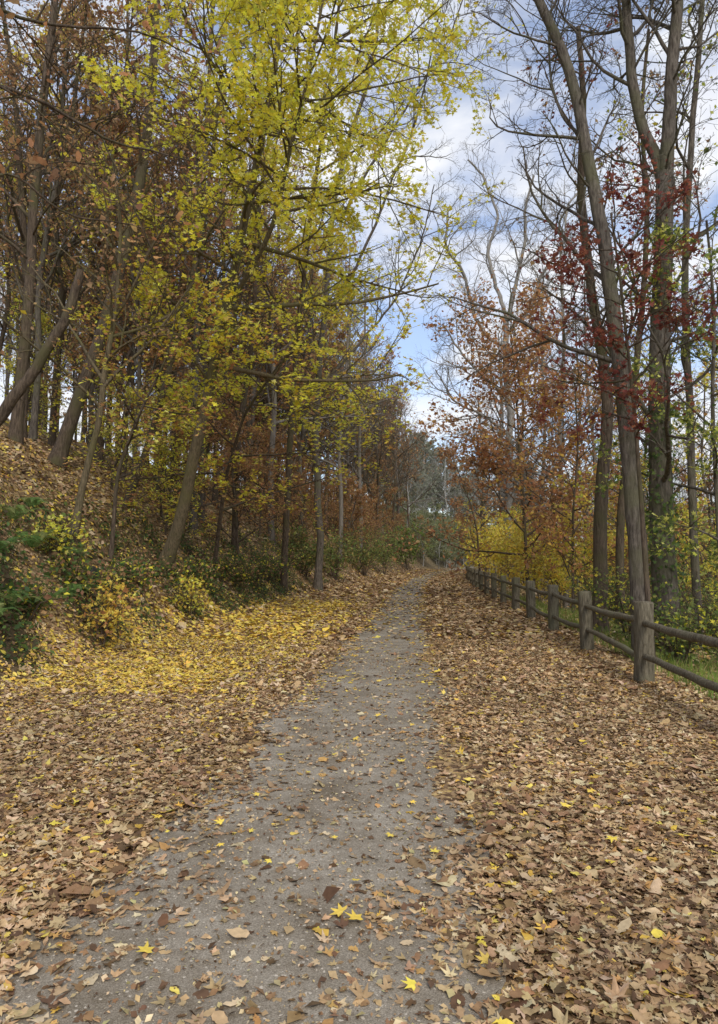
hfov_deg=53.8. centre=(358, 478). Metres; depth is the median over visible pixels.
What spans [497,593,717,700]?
grass
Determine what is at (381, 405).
beech tree
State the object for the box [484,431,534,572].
bare tree
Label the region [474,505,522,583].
young tree
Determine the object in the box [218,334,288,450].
beech tree
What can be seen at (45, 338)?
beech tree
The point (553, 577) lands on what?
yellow shrub
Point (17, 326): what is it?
beech tree
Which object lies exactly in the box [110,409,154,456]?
young tree
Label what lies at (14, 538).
fern
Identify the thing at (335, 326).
yellowing tree
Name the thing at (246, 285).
beech tree
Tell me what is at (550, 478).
bare tree
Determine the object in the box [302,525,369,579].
green shrub
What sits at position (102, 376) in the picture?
forest tree
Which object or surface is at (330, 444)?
beech tree
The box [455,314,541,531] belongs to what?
bare tree
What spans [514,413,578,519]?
bare tree
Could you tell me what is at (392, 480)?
bare tree
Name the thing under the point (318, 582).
bare tree
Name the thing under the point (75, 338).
yellowing tree
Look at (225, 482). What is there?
maple sapling
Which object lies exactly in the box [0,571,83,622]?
bramble
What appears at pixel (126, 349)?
young tree
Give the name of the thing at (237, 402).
bare tree
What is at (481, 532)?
yellow shrub
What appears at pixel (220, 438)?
young tree
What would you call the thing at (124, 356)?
beech tree
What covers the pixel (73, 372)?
beech tree
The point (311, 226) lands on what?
maple tree
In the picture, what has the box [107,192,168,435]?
beech tree
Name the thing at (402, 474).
beech tree
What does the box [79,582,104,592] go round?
fern
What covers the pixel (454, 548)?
young tree
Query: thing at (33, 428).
beech tree
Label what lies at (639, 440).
bare tree
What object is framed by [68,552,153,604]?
bramble
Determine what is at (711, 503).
bare tree
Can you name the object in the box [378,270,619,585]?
orange leaved tree
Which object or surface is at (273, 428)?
bare tree
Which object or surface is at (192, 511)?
forest tree
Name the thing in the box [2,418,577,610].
fallen leaves
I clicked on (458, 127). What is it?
sky
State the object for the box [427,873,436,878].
fallen leaf
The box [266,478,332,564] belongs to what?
young tree
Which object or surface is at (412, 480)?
distant tree
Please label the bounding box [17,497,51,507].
fern
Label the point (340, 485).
bare tree
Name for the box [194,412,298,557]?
young tree
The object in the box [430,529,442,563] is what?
young tree
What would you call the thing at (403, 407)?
beech tree
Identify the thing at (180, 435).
young tree
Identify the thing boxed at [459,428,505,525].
distant tree
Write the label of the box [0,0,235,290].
beech tree
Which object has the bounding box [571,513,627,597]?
young tree
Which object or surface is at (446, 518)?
young tree
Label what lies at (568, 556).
young tree
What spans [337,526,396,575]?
green shrub
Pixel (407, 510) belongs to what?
bare tree
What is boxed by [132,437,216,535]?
young tree
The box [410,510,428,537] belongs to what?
young tree
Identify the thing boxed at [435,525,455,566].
young tree
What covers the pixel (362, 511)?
young tree
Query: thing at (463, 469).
distant tree
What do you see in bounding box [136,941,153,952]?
maple leaf
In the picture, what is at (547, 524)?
young tree
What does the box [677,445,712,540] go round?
bare tree
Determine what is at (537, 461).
bare tree
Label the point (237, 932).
fallen leaf
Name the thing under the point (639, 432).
bare tree
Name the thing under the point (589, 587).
weed clump
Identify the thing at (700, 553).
young tree
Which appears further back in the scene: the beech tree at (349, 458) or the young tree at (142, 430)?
the beech tree at (349, 458)
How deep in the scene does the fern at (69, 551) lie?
13.09 m
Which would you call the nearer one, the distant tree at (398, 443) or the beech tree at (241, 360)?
the beech tree at (241, 360)
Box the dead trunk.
[0,268,85,425]
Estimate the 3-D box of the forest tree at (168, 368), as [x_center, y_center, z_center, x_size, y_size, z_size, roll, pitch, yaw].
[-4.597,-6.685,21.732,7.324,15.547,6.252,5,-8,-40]
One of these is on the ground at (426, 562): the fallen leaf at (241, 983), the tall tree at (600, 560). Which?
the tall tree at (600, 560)
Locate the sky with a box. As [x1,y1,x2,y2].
[0,0,717,544]
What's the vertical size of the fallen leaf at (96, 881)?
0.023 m
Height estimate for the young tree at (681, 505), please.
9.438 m
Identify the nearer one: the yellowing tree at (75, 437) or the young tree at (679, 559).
the young tree at (679, 559)
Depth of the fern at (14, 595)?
10.00 m
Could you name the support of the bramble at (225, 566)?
on the ground at (426, 562)
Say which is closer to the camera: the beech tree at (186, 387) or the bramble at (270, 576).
the bramble at (270, 576)
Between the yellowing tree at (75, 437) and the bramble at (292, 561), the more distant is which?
the yellowing tree at (75, 437)
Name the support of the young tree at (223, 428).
on the ground at (426, 562)
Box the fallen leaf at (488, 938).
[483,935,495,942]
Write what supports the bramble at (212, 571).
on the ground at (426, 562)
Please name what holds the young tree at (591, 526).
on the ground at (426, 562)
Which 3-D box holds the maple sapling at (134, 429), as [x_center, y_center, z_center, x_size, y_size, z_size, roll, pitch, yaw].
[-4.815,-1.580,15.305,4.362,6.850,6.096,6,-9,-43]
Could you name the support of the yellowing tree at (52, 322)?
on the ground at (426, 562)
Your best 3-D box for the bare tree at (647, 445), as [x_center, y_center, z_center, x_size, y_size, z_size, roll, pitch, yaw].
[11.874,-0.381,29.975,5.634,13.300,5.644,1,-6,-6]
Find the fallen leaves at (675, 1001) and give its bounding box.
[0,678,717,1023]
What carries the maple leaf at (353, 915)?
on the path
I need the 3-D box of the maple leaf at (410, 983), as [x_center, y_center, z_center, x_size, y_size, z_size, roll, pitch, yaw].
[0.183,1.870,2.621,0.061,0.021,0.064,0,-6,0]
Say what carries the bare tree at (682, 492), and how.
on the ground at (426, 562)
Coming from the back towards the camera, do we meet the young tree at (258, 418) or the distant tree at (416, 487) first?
the distant tree at (416, 487)
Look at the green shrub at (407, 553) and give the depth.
83.48 m
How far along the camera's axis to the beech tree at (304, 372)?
42.23 m
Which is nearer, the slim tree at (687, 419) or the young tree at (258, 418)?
the slim tree at (687, 419)
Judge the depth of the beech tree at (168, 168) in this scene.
28.20 m
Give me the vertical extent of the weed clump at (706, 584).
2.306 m
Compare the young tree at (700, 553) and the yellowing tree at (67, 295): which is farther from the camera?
the yellowing tree at (67, 295)
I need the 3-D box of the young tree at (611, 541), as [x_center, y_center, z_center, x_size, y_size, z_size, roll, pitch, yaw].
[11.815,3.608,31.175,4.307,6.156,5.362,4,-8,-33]
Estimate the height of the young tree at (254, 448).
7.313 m
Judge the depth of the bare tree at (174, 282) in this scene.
36.65 m
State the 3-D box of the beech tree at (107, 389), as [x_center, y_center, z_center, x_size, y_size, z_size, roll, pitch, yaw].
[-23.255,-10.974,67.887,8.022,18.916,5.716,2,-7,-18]
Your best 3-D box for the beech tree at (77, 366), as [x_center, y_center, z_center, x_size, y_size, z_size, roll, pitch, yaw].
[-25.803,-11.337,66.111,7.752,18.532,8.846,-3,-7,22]
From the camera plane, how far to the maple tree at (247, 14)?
15.63 m
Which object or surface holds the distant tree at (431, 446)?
on the ground at (426, 562)
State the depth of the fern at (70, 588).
11.56 m
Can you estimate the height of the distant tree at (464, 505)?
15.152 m
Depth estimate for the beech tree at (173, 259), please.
40.16 m
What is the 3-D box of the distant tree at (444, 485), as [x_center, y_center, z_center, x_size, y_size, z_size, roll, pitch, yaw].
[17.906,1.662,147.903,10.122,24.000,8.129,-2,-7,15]
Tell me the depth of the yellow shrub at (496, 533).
39.85 m
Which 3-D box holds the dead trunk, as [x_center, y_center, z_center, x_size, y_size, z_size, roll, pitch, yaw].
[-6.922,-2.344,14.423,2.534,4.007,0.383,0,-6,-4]
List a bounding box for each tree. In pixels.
[0,0,135,444]
[0,0,153,441]
[0,0,175,437]
[0,0,182,445]
[0,0,224,468]
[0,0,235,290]
[0,11,54,197]
[0,32,71,355]
[0,77,20,299]
[0,91,22,273]
[0,95,100,434]
[0,104,292,535]
[0,115,16,274]
[0,129,99,429]
[0,172,66,386]
[0,211,85,428]
[0,214,91,426]
[0,218,47,390]
[0,226,65,398]
[0,297,81,437]
[0,309,67,423]
[1,180,88,357]
[2,213,89,408]
[2,246,99,431]
[13,233,87,425]
[20,162,119,442]
[32,377,82,456]
[33,240,120,443]
[37,57,157,461]
[37,103,176,456]
[40,271,207,479]
[43,272,136,442]
[46,0,273,468]
[47,266,97,392]
[49,262,118,440]
[50,63,203,455]
[57,71,203,488]
[61,294,125,442]
[61,322,116,424]
[62,322,116,420]
[66,147,206,428]
[67,142,250,477]
[68,374,138,465]
[75,0,529,571]
[75,319,148,448]
[85,0,308,507]
[86,377,170,490]
[87,135,236,489]
[92,133,237,468]
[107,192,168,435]
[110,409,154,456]
[114,84,283,491]
[118,87,304,508]
[118,198,188,463]
[119,0,277,534]
[123,51,301,522]
[128,367,157,422]
[129,90,329,516]
[131,369,236,521]
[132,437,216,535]
[139,399,223,505]
[142,346,202,475]
[143,405,211,490]
[144,237,237,468]
[148,365,253,511]
[151,244,256,462]
[173,22,319,552]
[175,161,390,510]
[177,196,345,513]
[178,410,242,478]
[182,377,277,496]
[186,296,250,433]
[191,289,309,449]
[192,84,425,543]
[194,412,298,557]
[200,243,280,489]
[201,226,308,517]
[205,395,297,514]
[208,0,427,592]
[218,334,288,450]
[218,426,304,535]
[220,214,319,453]
[220,271,315,452]
[221,424,285,482]
[224,405,278,484]
[235,274,289,489]
[238,256,350,495]
[239,457,276,517]
[240,450,311,534]
[244,198,402,556]
[250,265,355,542]
[254,423,337,535]
[257,215,366,550]
[258,443,312,535]
[261,240,369,516]
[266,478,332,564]
[275,447,313,519]
[276,263,395,544]
[281,232,393,537]
[281,271,370,527]
[282,418,369,474]
[283,322,349,522]
[287,303,387,479]
[289,0,513,591]
[298,232,419,561]
[298,452,363,535]
[305,362,361,503]
[306,351,375,512]
[307,485,335,525]
[308,462,357,538]
[320,256,397,536]
[320,326,400,544]
[322,332,409,539]
[324,485,380,560]
[325,378,378,522]
[328,473,373,545]
[329,402,364,488]
[334,362,393,487]
[335,339,419,557]
[343,498,382,548]
[349,367,421,547]
[350,481,400,539]
[355,383,394,524]
[355,433,400,526]
[365,350,442,550]
[365,395,402,532]
[366,383,432,544]
[367,414,417,545]
[370,496,408,539]
[373,484,402,526]
[374,366,461,551]
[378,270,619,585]
[378,397,415,519]
[379,424,424,511]
[381,399,446,557]
[390,431,432,538]
[390,497,406,518]
[397,0,703,658]
[399,431,444,499]
[399,503,417,535]
[402,456,435,518]
[404,139,592,580]
[404,435,441,506]
[405,515,429,558]
[409,519,436,565]
[410,447,451,513]
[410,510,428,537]
[410,510,432,542]
[421,463,450,513]
[424,501,443,539]
[427,444,463,517]
[428,436,461,516]
[428,522,456,568]
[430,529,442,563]
[432,517,460,563]
[433,440,503,570]
[433,519,462,567]
[434,469,463,520]
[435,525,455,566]
[436,512,459,539]
[439,453,465,517]
[449,456,474,515]
[449,475,481,543]
[449,476,479,520]
[449,519,470,566]
[450,382,515,571]
[451,389,514,574]
[451,484,479,523]
[452,299,546,570]
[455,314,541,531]
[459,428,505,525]
[462,455,490,514]
[466,295,589,525]
[468,237,597,589]
[468,518,489,557]
[471,169,647,608]
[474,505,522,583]
[475,476,516,525]
[476,357,648,612]
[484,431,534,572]
[486,397,545,578]
[487,129,717,664]
[495,526,539,584]
[500,301,619,561]
[500,346,613,557]
[508,0,717,663]
[509,5,716,632]
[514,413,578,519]
[514,536,543,585]
[522,514,611,604]
[524,253,648,532]
[530,419,586,587]
[539,504,625,594]
[540,0,717,624]
[551,289,717,572]
[560,0,717,651]
[568,492,650,600]
[571,380,617,530]
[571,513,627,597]
[572,316,712,597]
[579,511,615,592]
[579,523,613,598]
[581,498,649,606]
[582,332,704,605]
[583,328,709,530]
[588,407,641,529]
[592,207,717,577]
[625,456,717,621]
[643,362,717,586]
[649,503,717,626]
[650,515,717,606]
[651,536,713,602]
[673,395,717,580]
[674,460,686,537]
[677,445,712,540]
[678,526,717,620]
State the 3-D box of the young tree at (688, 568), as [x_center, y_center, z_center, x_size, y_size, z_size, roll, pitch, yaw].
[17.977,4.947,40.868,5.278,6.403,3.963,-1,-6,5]
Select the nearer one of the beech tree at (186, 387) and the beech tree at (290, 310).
the beech tree at (290, 310)
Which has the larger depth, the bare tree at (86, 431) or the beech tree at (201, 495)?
the bare tree at (86, 431)
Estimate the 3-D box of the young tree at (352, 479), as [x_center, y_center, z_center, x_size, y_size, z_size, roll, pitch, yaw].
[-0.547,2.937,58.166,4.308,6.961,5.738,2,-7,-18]
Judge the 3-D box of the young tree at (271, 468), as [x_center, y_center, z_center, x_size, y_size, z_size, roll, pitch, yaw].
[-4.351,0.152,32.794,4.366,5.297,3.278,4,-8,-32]
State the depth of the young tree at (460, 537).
120.95 m
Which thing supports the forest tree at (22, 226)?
on the ground at (426, 562)
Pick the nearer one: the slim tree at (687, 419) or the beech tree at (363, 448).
the slim tree at (687, 419)
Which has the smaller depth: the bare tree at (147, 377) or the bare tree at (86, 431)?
the bare tree at (147, 377)
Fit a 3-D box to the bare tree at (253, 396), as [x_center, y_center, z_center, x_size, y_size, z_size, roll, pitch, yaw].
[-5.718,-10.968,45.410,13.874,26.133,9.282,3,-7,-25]
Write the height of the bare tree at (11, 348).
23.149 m
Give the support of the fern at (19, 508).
on the ground at (426, 562)
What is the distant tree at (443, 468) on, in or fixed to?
on the ground at (426, 562)
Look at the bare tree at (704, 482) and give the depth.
26.63 m
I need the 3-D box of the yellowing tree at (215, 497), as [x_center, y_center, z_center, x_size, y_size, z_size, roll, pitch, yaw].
[-6.933,-8.911,33.234,8.442,20.582,8.805,1,-7,-13]
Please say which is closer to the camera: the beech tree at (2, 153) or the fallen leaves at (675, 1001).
the fallen leaves at (675, 1001)
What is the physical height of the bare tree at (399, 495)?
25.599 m
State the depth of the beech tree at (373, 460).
87.45 m
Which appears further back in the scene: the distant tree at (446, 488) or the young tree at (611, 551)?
the distant tree at (446, 488)
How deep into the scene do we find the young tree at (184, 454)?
33.41 m
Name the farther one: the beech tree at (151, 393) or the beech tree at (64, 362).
the beech tree at (151, 393)
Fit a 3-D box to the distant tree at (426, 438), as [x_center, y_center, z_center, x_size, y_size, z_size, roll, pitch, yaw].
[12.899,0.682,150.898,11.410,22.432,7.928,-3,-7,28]
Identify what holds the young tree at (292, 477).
on the ground at (426, 562)
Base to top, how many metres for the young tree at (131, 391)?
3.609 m
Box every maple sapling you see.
[53,260,286,558]
[60,246,415,573]
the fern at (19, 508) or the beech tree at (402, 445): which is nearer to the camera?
the fern at (19, 508)
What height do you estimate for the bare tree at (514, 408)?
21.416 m
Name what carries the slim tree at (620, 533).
on the ground at (426, 562)
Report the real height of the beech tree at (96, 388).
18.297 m
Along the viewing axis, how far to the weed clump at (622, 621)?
14.21 m
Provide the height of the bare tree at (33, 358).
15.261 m
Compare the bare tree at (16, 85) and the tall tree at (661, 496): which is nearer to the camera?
the tall tree at (661, 496)
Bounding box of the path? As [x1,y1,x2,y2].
[0,566,511,1023]
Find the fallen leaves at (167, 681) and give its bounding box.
[0,476,717,695]
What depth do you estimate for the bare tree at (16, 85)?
32.46 m
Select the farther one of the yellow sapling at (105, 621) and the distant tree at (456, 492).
the distant tree at (456, 492)
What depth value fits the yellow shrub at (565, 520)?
22.77 m
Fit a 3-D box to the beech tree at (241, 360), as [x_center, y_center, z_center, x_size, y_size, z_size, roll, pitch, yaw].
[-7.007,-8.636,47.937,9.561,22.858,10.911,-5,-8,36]
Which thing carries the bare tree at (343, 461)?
on the ground at (426, 562)
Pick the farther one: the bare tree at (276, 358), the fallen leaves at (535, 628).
the bare tree at (276, 358)
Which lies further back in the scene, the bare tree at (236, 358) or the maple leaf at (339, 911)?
the bare tree at (236, 358)
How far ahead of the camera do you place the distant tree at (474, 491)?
164.13 m
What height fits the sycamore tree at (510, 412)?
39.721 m
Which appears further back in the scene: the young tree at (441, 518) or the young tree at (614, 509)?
the young tree at (441, 518)
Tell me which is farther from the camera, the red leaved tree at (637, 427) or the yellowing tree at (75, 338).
the yellowing tree at (75, 338)
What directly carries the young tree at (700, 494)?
on the ground at (426, 562)
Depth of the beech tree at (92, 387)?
29.25 m
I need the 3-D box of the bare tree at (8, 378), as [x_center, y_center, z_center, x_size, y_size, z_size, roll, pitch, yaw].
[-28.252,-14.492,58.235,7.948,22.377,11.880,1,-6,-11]
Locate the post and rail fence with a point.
(646, 659)
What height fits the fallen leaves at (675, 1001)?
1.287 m
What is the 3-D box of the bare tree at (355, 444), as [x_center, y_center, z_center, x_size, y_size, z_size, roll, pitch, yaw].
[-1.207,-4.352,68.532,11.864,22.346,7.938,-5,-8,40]
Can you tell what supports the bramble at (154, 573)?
on the ground at (426, 562)
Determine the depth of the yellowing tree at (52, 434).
27.55 m
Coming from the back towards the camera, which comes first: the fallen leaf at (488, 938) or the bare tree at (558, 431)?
the bare tree at (558, 431)
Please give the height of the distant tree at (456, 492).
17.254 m
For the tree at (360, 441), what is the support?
on the ground at (426, 562)
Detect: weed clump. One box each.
[560,545,650,618]
[582,561,690,640]
[610,586,717,664]
[651,551,717,634]
[663,555,717,665]
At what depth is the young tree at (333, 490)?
59.54 m
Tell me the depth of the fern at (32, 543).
12.09 m
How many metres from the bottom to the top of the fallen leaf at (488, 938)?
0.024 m
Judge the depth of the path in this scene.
3.45 m
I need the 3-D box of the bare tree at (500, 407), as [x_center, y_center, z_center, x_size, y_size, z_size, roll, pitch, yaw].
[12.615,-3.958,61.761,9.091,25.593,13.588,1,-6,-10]
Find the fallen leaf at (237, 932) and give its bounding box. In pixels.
[226,927,249,937]
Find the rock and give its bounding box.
[84,566,99,578]
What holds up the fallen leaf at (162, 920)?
on the path
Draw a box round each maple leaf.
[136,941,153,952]
[213,818,223,824]
[330,903,346,916]
[345,910,362,919]
[401,976,415,990]
[606,836,617,842]
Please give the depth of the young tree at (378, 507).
80.56 m
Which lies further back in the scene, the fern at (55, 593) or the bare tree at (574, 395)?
the bare tree at (574, 395)
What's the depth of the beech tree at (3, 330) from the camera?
38.55 m
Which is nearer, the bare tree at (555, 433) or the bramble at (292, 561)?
the bramble at (292, 561)
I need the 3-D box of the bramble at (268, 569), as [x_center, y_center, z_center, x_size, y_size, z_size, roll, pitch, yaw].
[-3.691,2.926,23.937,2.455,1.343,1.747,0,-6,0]
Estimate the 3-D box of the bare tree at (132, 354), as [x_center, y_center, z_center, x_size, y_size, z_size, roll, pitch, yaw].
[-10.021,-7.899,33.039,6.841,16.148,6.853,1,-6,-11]
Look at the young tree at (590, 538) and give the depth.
37.59 m
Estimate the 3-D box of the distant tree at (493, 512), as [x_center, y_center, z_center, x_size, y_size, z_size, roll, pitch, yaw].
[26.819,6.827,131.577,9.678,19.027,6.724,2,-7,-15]
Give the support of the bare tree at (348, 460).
on the ground at (426, 562)
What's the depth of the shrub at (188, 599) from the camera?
15.72 m
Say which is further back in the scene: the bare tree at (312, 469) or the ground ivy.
the bare tree at (312, 469)
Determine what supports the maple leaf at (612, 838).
on the fallen leaves at (675, 1001)
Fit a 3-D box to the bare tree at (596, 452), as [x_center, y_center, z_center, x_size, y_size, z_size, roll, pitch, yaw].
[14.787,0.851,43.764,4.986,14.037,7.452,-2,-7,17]
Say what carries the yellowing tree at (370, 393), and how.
on the ground at (426, 562)
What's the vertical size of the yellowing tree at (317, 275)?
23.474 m
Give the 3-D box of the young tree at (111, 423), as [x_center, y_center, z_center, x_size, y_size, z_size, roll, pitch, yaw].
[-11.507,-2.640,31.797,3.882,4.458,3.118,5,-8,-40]
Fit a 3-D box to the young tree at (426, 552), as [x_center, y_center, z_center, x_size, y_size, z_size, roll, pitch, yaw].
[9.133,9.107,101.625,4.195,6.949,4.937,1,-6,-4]
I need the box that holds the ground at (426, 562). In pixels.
[0,420,717,1023]
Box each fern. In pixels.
[0,504,55,519]
[0,534,44,551]
[0,587,43,607]
[0,603,27,614]
[6,529,66,547]
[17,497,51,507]
[25,591,82,606]
[46,547,98,558]
[51,583,90,595]
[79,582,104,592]
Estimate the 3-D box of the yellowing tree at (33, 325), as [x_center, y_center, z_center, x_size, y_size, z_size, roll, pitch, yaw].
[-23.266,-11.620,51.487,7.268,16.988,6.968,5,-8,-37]
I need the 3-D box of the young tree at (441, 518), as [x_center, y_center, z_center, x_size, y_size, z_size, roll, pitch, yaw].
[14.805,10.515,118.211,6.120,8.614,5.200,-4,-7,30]
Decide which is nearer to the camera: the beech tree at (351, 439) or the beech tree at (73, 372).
the beech tree at (73, 372)
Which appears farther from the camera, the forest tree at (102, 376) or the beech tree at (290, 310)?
the beech tree at (290, 310)
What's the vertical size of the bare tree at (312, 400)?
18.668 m
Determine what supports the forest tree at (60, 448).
on the ground at (426, 562)
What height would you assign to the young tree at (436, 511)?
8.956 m
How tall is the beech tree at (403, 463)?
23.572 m
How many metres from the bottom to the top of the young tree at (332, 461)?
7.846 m
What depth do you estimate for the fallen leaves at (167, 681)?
10.20 m
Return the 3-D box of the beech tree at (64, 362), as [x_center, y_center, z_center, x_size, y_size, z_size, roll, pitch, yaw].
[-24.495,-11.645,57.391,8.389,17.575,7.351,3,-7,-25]
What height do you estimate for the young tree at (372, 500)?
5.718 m
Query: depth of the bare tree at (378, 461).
71.76 m
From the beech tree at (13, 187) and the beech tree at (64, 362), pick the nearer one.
the beech tree at (13, 187)
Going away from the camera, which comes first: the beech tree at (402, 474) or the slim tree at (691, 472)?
the slim tree at (691, 472)
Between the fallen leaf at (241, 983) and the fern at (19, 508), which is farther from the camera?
the fern at (19, 508)
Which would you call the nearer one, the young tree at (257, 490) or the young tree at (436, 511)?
the young tree at (257, 490)
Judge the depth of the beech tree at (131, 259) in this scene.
23.80 m
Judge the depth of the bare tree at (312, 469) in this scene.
62.62 m
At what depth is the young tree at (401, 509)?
128.02 m
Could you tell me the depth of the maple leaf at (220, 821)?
4.23 m
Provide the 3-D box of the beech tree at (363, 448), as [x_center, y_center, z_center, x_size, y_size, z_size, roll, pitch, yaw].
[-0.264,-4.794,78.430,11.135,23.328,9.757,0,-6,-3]
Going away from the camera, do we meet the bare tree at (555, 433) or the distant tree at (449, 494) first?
the bare tree at (555, 433)
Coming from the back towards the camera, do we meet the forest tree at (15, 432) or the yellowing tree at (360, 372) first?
the yellowing tree at (360, 372)
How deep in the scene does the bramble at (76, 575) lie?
12.01 m
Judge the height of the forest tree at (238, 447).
23.598 m
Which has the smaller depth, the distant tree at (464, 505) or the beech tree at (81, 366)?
the beech tree at (81, 366)
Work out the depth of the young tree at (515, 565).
47.23 m
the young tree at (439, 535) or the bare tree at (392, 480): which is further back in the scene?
the young tree at (439, 535)
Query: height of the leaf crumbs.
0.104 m
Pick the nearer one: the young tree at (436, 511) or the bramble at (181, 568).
the bramble at (181, 568)
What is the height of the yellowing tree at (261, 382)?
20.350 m
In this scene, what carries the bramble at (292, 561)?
on the ground at (426, 562)
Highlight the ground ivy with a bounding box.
[0,482,330,672]
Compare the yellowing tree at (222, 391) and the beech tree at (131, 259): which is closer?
the beech tree at (131, 259)
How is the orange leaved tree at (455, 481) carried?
on the ground at (426, 562)
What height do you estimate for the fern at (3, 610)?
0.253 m
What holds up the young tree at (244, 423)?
on the ground at (426, 562)
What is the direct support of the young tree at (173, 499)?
on the ground at (426, 562)
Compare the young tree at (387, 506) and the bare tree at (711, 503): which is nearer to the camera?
the bare tree at (711, 503)
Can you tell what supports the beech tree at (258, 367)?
on the ground at (426, 562)
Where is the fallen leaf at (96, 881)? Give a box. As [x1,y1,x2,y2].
[91,878,106,885]
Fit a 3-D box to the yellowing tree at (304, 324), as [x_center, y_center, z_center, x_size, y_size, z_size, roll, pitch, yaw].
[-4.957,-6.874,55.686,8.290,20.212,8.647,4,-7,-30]
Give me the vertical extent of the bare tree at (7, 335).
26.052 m
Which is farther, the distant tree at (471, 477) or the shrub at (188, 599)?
the distant tree at (471, 477)
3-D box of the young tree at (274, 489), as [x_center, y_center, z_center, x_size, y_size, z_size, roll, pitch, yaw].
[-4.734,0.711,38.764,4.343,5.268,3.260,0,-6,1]
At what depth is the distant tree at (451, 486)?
162.45 m
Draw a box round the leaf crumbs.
[0,652,711,1023]
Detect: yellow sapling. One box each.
[16,508,96,557]
[76,567,155,649]
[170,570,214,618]
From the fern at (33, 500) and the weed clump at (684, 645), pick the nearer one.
the weed clump at (684, 645)
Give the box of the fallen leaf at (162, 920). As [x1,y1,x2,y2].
[157,913,167,925]
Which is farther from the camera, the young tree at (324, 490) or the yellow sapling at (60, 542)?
the young tree at (324, 490)
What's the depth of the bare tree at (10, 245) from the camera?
47.15 m
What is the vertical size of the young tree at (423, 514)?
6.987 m
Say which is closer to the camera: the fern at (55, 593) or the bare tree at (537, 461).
the fern at (55, 593)
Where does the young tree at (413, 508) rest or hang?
on the ground at (426, 562)
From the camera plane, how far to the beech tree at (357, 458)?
87.39 m
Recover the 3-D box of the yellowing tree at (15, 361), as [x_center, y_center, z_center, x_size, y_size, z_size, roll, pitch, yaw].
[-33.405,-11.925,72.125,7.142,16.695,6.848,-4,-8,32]
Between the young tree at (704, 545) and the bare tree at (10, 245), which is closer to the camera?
the young tree at (704, 545)
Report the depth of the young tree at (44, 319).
24.89 m
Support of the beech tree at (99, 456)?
on the ground at (426, 562)
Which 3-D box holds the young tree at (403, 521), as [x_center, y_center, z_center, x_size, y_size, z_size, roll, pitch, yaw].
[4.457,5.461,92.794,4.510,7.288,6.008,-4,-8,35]
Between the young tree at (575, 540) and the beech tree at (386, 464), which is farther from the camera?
the beech tree at (386, 464)
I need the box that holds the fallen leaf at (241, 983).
[233,978,246,986]
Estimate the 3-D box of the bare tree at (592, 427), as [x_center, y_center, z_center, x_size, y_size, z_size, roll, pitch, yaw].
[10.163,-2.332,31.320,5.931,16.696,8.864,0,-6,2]
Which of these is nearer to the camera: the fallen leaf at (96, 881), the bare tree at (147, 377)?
the fallen leaf at (96, 881)
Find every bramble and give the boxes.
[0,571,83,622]
[40,544,100,602]
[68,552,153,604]
[108,549,180,590]
[149,549,212,589]
[175,556,225,589]
[193,542,255,583]
[218,545,285,584]
[218,549,261,588]
[252,549,301,583]
[253,539,312,577]
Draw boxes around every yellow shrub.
[451,500,519,573]
[455,511,522,583]
[474,506,544,588]
[483,502,589,601]
[506,536,589,609]
[533,500,627,604]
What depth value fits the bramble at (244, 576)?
22.00 m
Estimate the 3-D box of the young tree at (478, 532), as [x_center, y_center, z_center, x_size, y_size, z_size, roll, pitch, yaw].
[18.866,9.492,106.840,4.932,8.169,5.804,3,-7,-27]
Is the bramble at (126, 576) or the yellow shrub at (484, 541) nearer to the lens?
the bramble at (126, 576)
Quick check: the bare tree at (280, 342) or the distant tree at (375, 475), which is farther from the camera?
the distant tree at (375, 475)
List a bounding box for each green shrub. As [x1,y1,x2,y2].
[268,518,352,579]
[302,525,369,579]
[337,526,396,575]
[365,524,405,574]
[384,521,434,569]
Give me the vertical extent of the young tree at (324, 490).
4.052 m
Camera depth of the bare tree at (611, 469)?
49.15 m
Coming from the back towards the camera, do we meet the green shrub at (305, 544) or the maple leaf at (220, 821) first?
the green shrub at (305, 544)
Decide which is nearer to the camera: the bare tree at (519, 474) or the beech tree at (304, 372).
the beech tree at (304, 372)
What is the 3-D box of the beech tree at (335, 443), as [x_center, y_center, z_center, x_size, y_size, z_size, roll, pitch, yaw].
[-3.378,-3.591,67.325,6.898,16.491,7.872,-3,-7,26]
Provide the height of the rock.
0.320 m
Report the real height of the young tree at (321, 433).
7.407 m
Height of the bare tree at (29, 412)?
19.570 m
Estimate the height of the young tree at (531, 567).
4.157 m
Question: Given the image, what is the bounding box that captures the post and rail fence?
[466,563,717,692]
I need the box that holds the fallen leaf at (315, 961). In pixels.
[310,957,319,964]
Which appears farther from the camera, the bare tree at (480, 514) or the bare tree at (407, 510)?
the bare tree at (407, 510)
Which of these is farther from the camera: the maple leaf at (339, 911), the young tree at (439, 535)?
the young tree at (439, 535)
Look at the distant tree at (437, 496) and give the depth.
153.28 m
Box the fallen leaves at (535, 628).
[0,425,717,651]
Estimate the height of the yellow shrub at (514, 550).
4.860 m
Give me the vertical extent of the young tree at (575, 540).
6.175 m
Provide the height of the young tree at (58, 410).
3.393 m
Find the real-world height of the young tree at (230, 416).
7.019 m
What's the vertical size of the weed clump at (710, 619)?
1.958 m
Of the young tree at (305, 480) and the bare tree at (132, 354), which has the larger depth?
the young tree at (305, 480)
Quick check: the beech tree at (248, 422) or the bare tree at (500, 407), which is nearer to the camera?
the beech tree at (248, 422)
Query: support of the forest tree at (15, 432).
on the ground at (426, 562)
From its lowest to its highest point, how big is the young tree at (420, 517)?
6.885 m
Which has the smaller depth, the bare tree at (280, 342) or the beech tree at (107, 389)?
the bare tree at (280, 342)
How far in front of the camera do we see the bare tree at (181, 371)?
53.27 m
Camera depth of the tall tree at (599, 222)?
12.47 m
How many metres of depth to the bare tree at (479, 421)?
76.70 m

